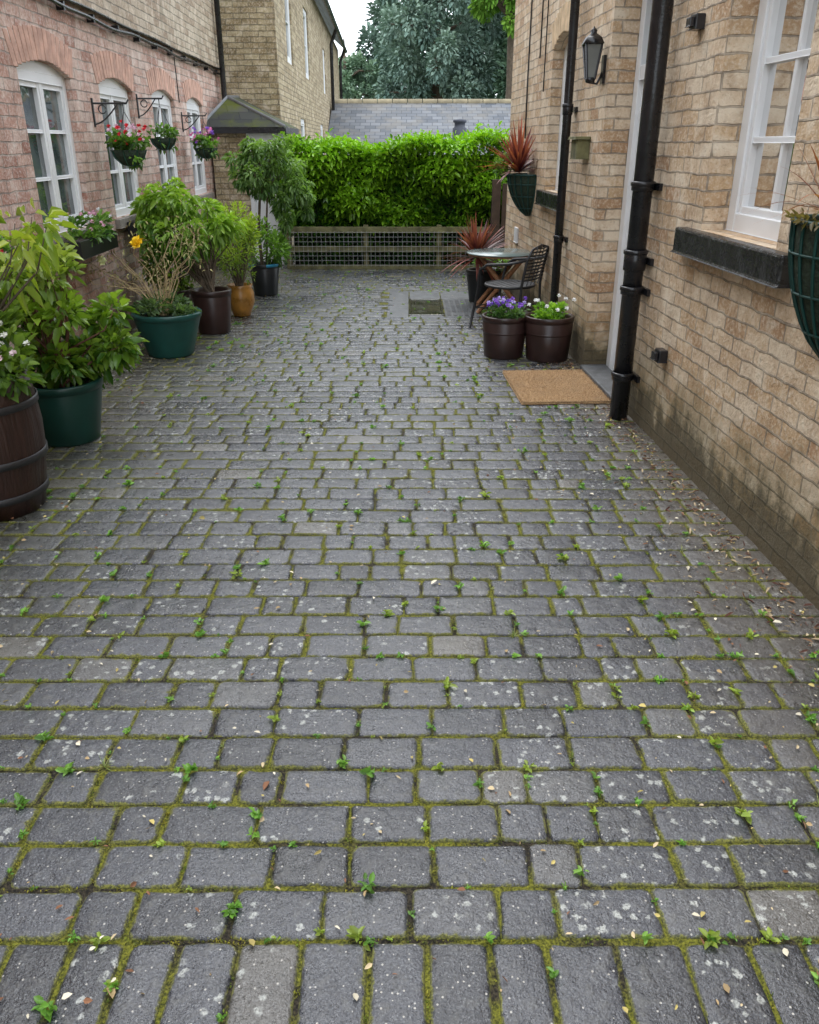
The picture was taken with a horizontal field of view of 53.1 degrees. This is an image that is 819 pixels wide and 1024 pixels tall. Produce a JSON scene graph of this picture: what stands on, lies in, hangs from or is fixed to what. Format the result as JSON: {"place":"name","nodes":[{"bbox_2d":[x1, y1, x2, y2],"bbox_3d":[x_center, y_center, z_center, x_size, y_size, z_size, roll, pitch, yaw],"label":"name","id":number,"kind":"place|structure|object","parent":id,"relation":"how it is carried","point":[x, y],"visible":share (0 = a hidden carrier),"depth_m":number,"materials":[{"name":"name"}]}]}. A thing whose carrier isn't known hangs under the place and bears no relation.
{"place":"outdoors","nodes":[
{"label":"outdoors","id":0,"kind":"place"},
{"bbox_2d":[127,201,165,236],"bbox_3d":[-2.558,-2.909,8.012,0.322,0.339,0.809,0,24,0],"label":"window box","id":1,"kind":"object","parent":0,"point":[131,228],"visible":0.06,"depth_m":7.69,"materials":[{"name":"black"}]},
{"bbox_2d":[0,259,818,1023],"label":"paving","id":2,"kind":"structure","parent":0,"point":[736,881],"depth_m":2.64,"materials":[{"name":"stone"}]},
{"bbox_2d":[0,197,79,521],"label":"potted flowering shrub","id":3,"kind":"object","parent":2,"relation":"on","point":[24,481],"visible":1,"depth_m":3.79,"materials":[{"name":"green plant"}]},
{"bbox_2d":[0,241,148,446],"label":"potted shrub","id":4,"kind":"object","parent":2,"relation":"on","point":[71,368],"visible":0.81,"depth_m":4.76,"materials":[{"name":"green plant"}]},
{"bbox_2d":[82,199,212,358],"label":"potted herbs","id":5,"kind":"object","parent":2,"relation":"on","point":[166,324],"visible":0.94,"depth_m":6.80,"materials":[{"name":"green plastic"}]},
{"bbox_2d":[138,229,203,304],"bbox_3d":[-2.341,-2.346,8.056,0.651,0.975,0.530,0,24,0],"label":"potted shrub","id":6,"kind":"object","parent":2,"relation":"on","point":[182,287],"visible":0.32,"depth_m":8.00,"materials":[{"name":"green plant"}]},
{"bbox_2d":[129,176,250,334],"bbox_3d":[-1.990,-2.363,7.592,1.062,1.387,0.878,-9,26,-19],"label":"potted shrub","id":7,"kind":"object","parent":2,"relation":"on","point":[211,301],"visible":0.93,"depth_m":7.42,"materials":[{"name":"green plant"}]},
{"bbox_2d":[207,200,262,316],"bbox_3d":[-1.824,-2.595,8.400,0.718,1.147,0.641,0,24,0],"label":"potted bush","id":8,"kind":"object","parent":2,"relation":"on","point":[242,299],"visible":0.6,"depth_m":8.38,"materials":[{"name":"green plant"}]},
{"bbox_2d":[206,95,298,263],"bbox_3d":[-2.323,-5.006,12.328,1.238,2.325,1.474,0,24,0],"label":"porch","id":9,"kind":"object","parent":2,"relation":"on","point":[233,121],"visible":0.46,"depth_m":11.64,"materials":[{"name":"grey brick"}]},
{"bbox_2d":[220,132,316,295],"bbox_3d":[-1.610,-3.460,9.563,1.069,1.771,0.788,-8,25,-17],"label":"potted small tree","id":10,"kind":"object","parent":2,"relation":"on","point":[260,182],"visible":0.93,"depth_m":9.40,"materials":[{"name":"green plant"}]},
{"bbox_2d":[286,179,506,269],"bbox_3d":[-0.080,-4.026,11.555,3.370,1.230,0.230,0,24,0],"label":"wire fence","id":11,"kind":"object","parent":2,"relation":"on","point":[438,248],"visible":0.56,"depth_m":11.64,"materials":[{"name":"grey metal"}]},
{"bbox_2d":[0,264,818,1022],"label":"weeds","id":12,"kind":"object","parent":2,"relation":"on","point":[712,936],"visible":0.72,"depth_m":2.58,"materials":[{"name":"green plant"}]},
{"bbox_2d":[0,275,818,1017],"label":"fallen leaves","id":13,"kind":"object","parent":2,"relation":"on","point":[368,965],"visible":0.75,"depth_m":2.51,"materials":[{"name":"beige plant"}]},
{"bbox_2d":[387,292,481,317],"bbox_3d":[0.265,-2.350,9.282,1.022,0.038,1.632,0,24,0],"label":"manhole cover","id":14,"kind":"object","parent":2,"relation":"on","point":[405,304],"visible":0.89,"depth_m":9.16,"materials":[{"name":"concrete"}]},
{"bbox_2d":[432,211,514,302],"bbox_3d":[0.707,-2.809,9.070,0.951,0.989,0.977,0,24,0],"label":"potted cordyline","id":15,"kind":"object","parent":2,"relation":"on","point":[475,241],"visible":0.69,"depth_m":9.02,"materials":[{"name":"red plant"}]},
{"bbox_2d":[472,258,509,293],"bbox_3d":[0.974,-2.866,9.800,0.469,0.495,0.394,0,24,0],"label":"potted plant","id":16,"kind":"object","parent":2,"relation":"on","point":[498,271],"visible":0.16,"depth_m":9.73,"materials":[{"name":"green plant"}]},
{"bbox_2d":[466,248,533,313],"bbox_3d":[0.960,-2.445,8.714,0.728,0.616,0.728,0,24,0],"label":"garden table","id":17,"kind":"object","parent":2,"relation":"on","point":[481,254],"visible":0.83,"depth_m":8.54,"materials":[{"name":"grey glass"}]},
{"bbox_2d":[482,296,529,359],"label":"potted flowers","id":18,"kind":"object","parent":2,"relation":"on","point":[503,334],"visible":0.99,"depth_m":6.79,"materials":[{"name":"brown plastic"}]},
{"bbox_2d":[468,244,548,327],"bbox_3d":[0.988,-2.183,7.908,0.650,0.806,0.552,16,29,32],"label":"garden chair","id":19,"kind":"object","parent":2,"relation":"on","point":[509,284],"visible":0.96,"depth_m":7.76,"materials":[{"name":"black metal"}]},
{"bbox_2d":[525,293,575,362],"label":"potted flowers","id":20,"kind":"object","parent":2,"relation":"on","point":[548,329],"visible":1,"depth_m":6.70,"materials":[{"name":"brown plastic"}]},
{"bbox_2d":[502,369,610,404],"bbox_3d":[1.068,-0.939,6.075,0.650,0.025,0.885,-1,24,-2],"label":"doormat","id":21,"kind":"object","parent":2,"relation":"on","point":[556,386],"visible":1,"depth_m":6.00,"materials":[{"name":"brown fabric"}]},
{"bbox_2d":[580,364,612,399],"bbox_3d":[1.499,-0.927,6.070,0.288,0.055,1.180,0,24,0],"label":"door step","id":22,"kind":"object","parent":2,"relation":"on","point":[599,375],"depth_m":6.26,"materials":[{"name":"grey stone"}]},
{"bbox_2d":[487,352,818,827],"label":"leaf litter","id":23,"kind":"object","parent":2,"relation":"on","point":[747,553],"visible":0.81,"depth_m":3.83,"materials":[{"name":"beige plant"}]},
{"bbox_2d":[328,0,496,98],"label":"sky","id":24,"kind":"structure","parent":0,"point":[349,16],"materials":[{"name":"white"}]},
{"label":"ground","id":25,"kind":"structure","parent":0,"visible":0},
{"bbox_2d":[0,0,221,371],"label":"ground floor wall","id":26,"kind":"structure","parent":25,"relation":"on","point":[81,37],"depth_m":6.91,"materials":[{"name":"pink brick"}]},
{"bbox_2d":[0,235,22,272],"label":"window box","id":27,"kind":"object","parent":26,"relation":"attached to","point":[6,248],"visible":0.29,"depth_m":4.85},
{"bbox_2d":[2,25,72,77],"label":"brick arch","id":28,"kind":"structure","parent":26,"relation":"attached to","point":[44,50],"depth_m":5.82,"materials":[{"name":"pink brick"}]},
{"bbox_2d":[16,61,85,232],"bbox_3d":[-2.733,-2.731,6.178,0.078,1.174,1.044,-1,24,-2],"label":"window frame","id":29,"kind":"object","parent":26,"relation":"in","point":[38,82],"visible":0.45,"depth_m":6.24,"materials":[{"name":"white wood"}]},
{"bbox_2d":[20,86,74,220],"bbox_3d":[-2.743,-2.697,6.193,0.027,0.968,0.906,0,24,0],"label":"window pane","id":30,"kind":"object","parent":29,"relation":"in","point":[54,123],"visible":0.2,"depth_m":6.22,"materials":[{"name":"glass"}]},
{"bbox_2d":[57,207,118,260],"bbox_3d":[-2.497,-2.203,6.420,0.312,0.335,0.924,0,24,0],"label":"window box","id":31,"kind":"object","parent":26,"relation":"attached to","point":[97,237],"visible":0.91,"depth_m":6.30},
{"bbox_2d":[89,51,133,90],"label":"brick arch","id":32,"kind":"structure","parent":26,"relation":"attached to","point":[111,65],"depth_m":7.42,"materials":[{"name":"pink brick"}]},
{"bbox_2d":[98,78,139,216],"bbox_3d":[-2.785,-3.444,7.764,0.078,1.174,1.044,-1,24,-2],"label":"window frame","id":33,"kind":"object","parent":26,"relation":"in","point":[110,94],"visible":0.46,"depth_m":7.83,"materials":[{"name":"white wood"}]},
{"bbox_2d":[100,99,133,204],"bbox_3d":[-2.795,-3.410,7.779,0.027,0.968,0.906,0,24,0],"label":"window pane","id":34,"kind":"object","parent":33,"relation":"in","point":[126,175],"depth_m":7.81,"materials":[{"name":"clear glass"}]},
{"bbox_2d":[90,98,149,170],"bbox_3d":[-2.441,-3.225,7.032,0.430,0.582,0.384,11,26,23],"label":"hanging basket","id":35,"kind":"object","parent":26,"relation":"hanging from","point":[125,151],"visible":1,"depth_m":6.97,"materials":[{"name":"green metal"}]},
{"bbox_2d":[53,192,214,244],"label":"window sills","id":36,"kind":"structure","parent":26,"relation":"attached to","point":[121,223],"depth_m":7.64,"materials":[{"name":"grey stone"}]},
{"bbox_2d":[64,0,218,69],"bbox_3d":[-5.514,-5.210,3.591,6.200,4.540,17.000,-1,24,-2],"label":"ledge","id":37,"kind":"structure","parent":26,"relation":"on","point":[115,23],"depth_m":7.28,"materials":[{"name":"grey metal"}]},
{"bbox_2d":[48,0,226,102],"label":"cables and downpipe","id":38,"kind":"object","parent":37,"relation":"attached to","point":[62,6],"visible":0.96,"depth_m":9.07,"materials":[{"name":"black paint"}]},
{"bbox_2d":[74,0,218,67],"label":"brick wall","id":39,"kind":"structure","parent":26,"relation":"on","point":[187,26],"depth_m":9.60,"materials":[{"name":"grey brick"}]},
{"bbox_2d":[135,94,179,154],"bbox_3d":[-2.498,-3.903,8.268,0.347,0.560,0.333,-21,32,-38],"label":"hanging basket","id":40,"kind":"object","parent":26,"relation":"hanging from","point":[160,143],"visible":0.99,"depth_m":8.26,"materials":[{"name":"green metal"}]},
{"bbox_2d":[145,67,174,99],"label":"brick arch","id":41,"kind":"structure","parent":26,"relation":"attached to","point":[159,79],"depth_m":9.05,"materials":[{"name":"pink brick"}]},
{"bbox_2d":[151,90,178,188],"bbox_3d":[-2.838,-4.174,9.387,0.078,1.174,1.044,-1,24,-2],"label":"window frame","id":42,"kind":"object","parent":26,"relation":"in","point":[164,102],"visible":0.27,"depth_m":9.46,"materials":[{"name":"white wood"}]},
{"bbox_2d":[153,107,172,187],"bbox_3d":[-2.848,-4.139,9.402,0.027,0.968,0.906,0,24,0],"label":"window pane","id":43,"kind":"object","parent":42,"relation":"in","point":[168,157],"depth_m":9.52,"materials":[{"name":"clear glass"}]},
{"bbox_2d":[182,78,202,105],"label":"brick arch","id":44,"kind":"structure","parent":26,"relation":"attached to","point":[192,88],"depth_m":10.59,"materials":[{"name":"pink brick"}]},
{"bbox_2d":[186,98,206,194],"bbox_3d":[-2.889,-4.862,10.919,0.078,1.174,1.004,-1,24,-2],"label":"window frame","id":45,"kind":"object","parent":26,"relation":"in","point":[192,106],"visible":0.41,"depth_m":11.03,"materials":[{"name":"white wood"}]},
{"bbox_2d":[187,113,201,184],"bbox_3d":[-2.899,-4.827,10.934,0.026,0.968,0.866,0,24,0],"label":"window pane","id":46,"kind":"object","parent":45,"relation":"in","point":[198,165],"visible":0.2,"depth_m":11.23,"materials":[{"name":"clear glass"}]},
{"bbox_2d":[181,112,219,161],"bbox_3d":[-2.525,-4.612,10.094,0.382,0.562,0.382,22,32,40],"label":"hanging basket","id":47,"kind":"object","parent":26,"relation":"hanging from","point":[205,149],"visible":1,"depth_m":10.05,"materials":[{"name":"green metal"}]},
{"bbox_2d":[17,0,280,118],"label":"gable wall","id":48,"kind":"structure","parent":25,"relation":"on","point":[249,47],"depth_m":12.30,"materials":[{"name":"yellow brick"}]},
{"bbox_2d":[274,0,339,154],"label":"side wall","id":49,"kind":"structure","parent":25,"relation":"on","point":[301,96],"depth_m":16.89,"materials":[{"name":"yellow brick"}]},
{"bbox_2d":[285,0,291,64],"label":"window frame","id":50,"kind":"object","parent":49,"relation":"attached to","point":[288,31],"visible":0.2,"depth_m":14.28,"materials":[{"name":"white wood"}]},
{"bbox_2d":[284,0,287,55],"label":"window pane","id":51,"kind":"object","parent":50,"relation":"in","point":[286,29],"depth_m":14.24,"materials":[{"name":"white glass"}]},
{"bbox_2d":[301,119,304,136],"bbox_3d":[-2.176,-7.259,16.516,0.078,1.198,1.104,-1,24,-2],"label":"window frame","id":52,"kind":"object","parent":49,"relation":"attached to","point":[302,125],"visible":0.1,"depth_m":16.73,"materials":[{"name":"white wood"}]},
{"bbox_2d":[303,9,308,79],"bbox_3d":[-2.227,-9.825,17.225,0.078,1.298,1.104,-1,24,-2],"label":"window frame","id":53,"kind":"object","parent":49,"relation":"attached to","point":[305,44],"visible":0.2,"depth_m":17.59,"materials":[{"name":"white wood"}]},
{"bbox_2d":[322,49,324,92],"bbox_3d":[-2.400,-12.090,22.509,0.078,1.098,1.004,-1,24,-2],"label":"window frame","id":54,"kind":"object","parent":49,"relation":"attached to","point":[323,71],"visible":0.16,"depth_m":22.86,"materials":[{"name":"white wood"}]},
{"bbox_2d":[315,0,342,47],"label":"roof","id":55,"kind":"structure","parent":49,"relation":"on","point":[324,13],"depth_m":23.89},
{"bbox_2d":[323,0,347,109],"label":"gutter and downpipes","id":56,"kind":"object","parent":49,"relation":"attached to","point":[332,18],"visible":0.66,"depth_m":24.32,"materials":[{"name":"black metal"}]},
{"bbox_2d":[338,38,383,101],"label":"broadleaf tree","id":57,"kind":"object","parent":25,"relation":"on","point":[352,76],"visible":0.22,"depth_m":49.34,"materials":[{"name":"green plant"}]},
{"bbox_2d":[272,120,509,264],"bbox_3d":[-0.075,-4.572,11.919,3.834,2.012,1.267,0,24,0],"label":"hedge","id":58,"kind":"object","parent":25,"relation":"on","point":[400,182],"visible":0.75,"depth_m":11.57,"materials":[{"name":"green plant"}]},
{"bbox_2d":[355,0,452,98],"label":"conifer tree","id":59,"kind":"object","parent":25,"relation":"on","point":[367,36],"visible":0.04,"depth_m":51.26,"materials":[{"name":"green plant"}]},
{"bbox_2d":[327,99,510,154],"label":"outbuilding","id":60,"kind":"structure","parent":25,"relation":"on","point":[375,121],"depth_m":24.30,"materials":[{"name":"stone"}]},
{"bbox_2d":[372,0,502,101],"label":"broadleaf tree","id":61,"kind":"object","parent":25,"relation":"on","point":[463,60],"visible":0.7,"depth_m":37.25,"materials":[{"name":"green plant"}]},
{"bbox_2d":[412,2,506,98],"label":"conifer tree","id":62,"kind":"object","parent":25,"relation":"on","point":[484,42],"visible":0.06,"depth_m":44.01,"materials":[{"name":"green plant"}]},
{"bbox_2d":[468,0,515,98],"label":"broadleaf tree","id":63,"kind":"object","parent":25,"relation":"on","point":[480,10],"visible":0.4,"depth_m":26.75,"materials":[{"name":"green plant"}]},
{"bbox_2d":[492,14,507,98],"bbox_3d":[6.177,-21.377,36.342,5.144,12.621,5.488,0,24,0],"label":"conifer tree","id":64,"kind":"object","parent":25,"relation":"on","point":[501,94],"visible":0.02,"depth_m":36.36,"materials":[{"name":"green plant"}]},
{"bbox_2d":[504,0,818,609],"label":"courtyard wall","id":65,"kind":"structure","parent":25,"relation":"on","point":[723,409],"depth_m":4.31,"materials":[{"name":"brick"}]},
{"bbox_2d":[474,118,536,215],"bbox_3d":[1.119,-3.564,8.420,1.015,0.988,1.025,0,24,0],"label":"wall basket","id":66,"kind":"object","parent":65,"relation":"attached to","point":[522,187],"depth_m":8.35,"materials":[{"name":"plastic"}]},
{"bbox_2d":[514,227,518,242],"bbox_3d":[1.218,-3.166,9.362,0.028,0.160,0.208,-1,24,-3],"label":"air brick","id":67,"kind":"object","parent":65,"relation":"attached to","point":[516,231],"visible":1,"depth_m":9.30,"materials":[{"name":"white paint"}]},
{"bbox_2d":[524,0,548,137],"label":"wall cables","id":68,"kind":"object","parent":65,"relation":"attached to","point":[539,53],"depth_m":8.22,"materials":[{"name":"black metal"}]},
{"bbox_2d":[555,43,567,189],"bbox_3d":[1.452,-3.516,7.253,0.078,1.274,0.804,-1,24,-3],"label":"window frame","id":69,"kind":"object","parent":65,"relation":"in","point":[561,116],"visible":0.12,"depth_m":7.57,"materials":[{"name":"white wood"}]},
{"bbox_2d":[552,1,570,49],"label":"brick arch","id":70,"kind":"structure","parent":65,"relation":"attached to","point":[560,24],"depth_m":7.07,"materials":[{"name":"beige brick"}]},
{"bbox_2d":[550,0,579,302],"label":"drainpipe","id":71,"kind":"object","parent":65,"relation":"attached to","point":[568,111],"visible":0.96,"depth_m":6.72,"materials":[{"name":"black paint"}]},
{"bbox_2d":[569,136,590,158],"bbox_3d":[1.312,-2.821,6.350,0.132,0.160,0.252,-1,24,-3],"label":"meter box","id":72,"kind":"object","parent":65,"relation":"attached to","point":[580,146],"visible":1,"depth_m":6.27,"materials":[{"name":"beige plastic"}]},
{"bbox_2d":[582,26,606,84],"bbox_3d":[1.307,-3.225,5.794,0.168,0.367,0.134,0,24,0],"label":"wall lantern","id":73,"kind":"object","parent":65,"relation":"attached to","point":[592,44],"depth_m":5.77,"materials":[{"name":"black paint"}]},
{"bbox_2d":[606,0,651,370],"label":"door and frame","id":74,"kind":"structure","parent":65,"relation":"attached to","point":[633,131],"depth_m":5.93,"materials":[{"name":"white wood"}]},
{"bbox_2d":[609,0,673,419],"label":"drainpipe","id":75,"kind":"object","parent":65,"relation":"attached to","point":[644,186],"visible":1,"depth_m":4.83,"materials":[{"name":"black paint"}]},
{"bbox_2d":[534,190,789,287],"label":"window sills","id":76,"kind":"structure","parent":65,"relation":"attached to","point":[766,266],"depth_m":3.75,"materials":[{"name":"grey stone"}]},
{"bbox_2d":[649,13,705,362],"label":"vent terminals","id":77,"kind":"object","parent":65,"relation":"attached to","point":[695,22],"visible":1,"depth_m":4.14,"materials":[{"name":"black paint"}]},
{"bbox_2d":[725,0,813,241],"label":"window frame","id":78,"kind":"object","parent":65,"relation":"in","point":[744,217],"visible":0.62,"depth_m":3.84,"materials":[{"name":"white wood"}]},
{"bbox_2d":[748,0,818,211],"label":"window pane","id":79,"kind":"object","parent":78,"relation":"in","point":[787,32],"visible":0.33,"depth_m":3.73,"materials":[{"name":"clear glass"}]},
{"bbox_2d":[744,108,818,357],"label":"wall basket","id":80,"kind":"object","parent":65,"relation":"attached to","point":[803,258],"depth_m":2.91,"materials":[{"name":"plastic"}]}
]}

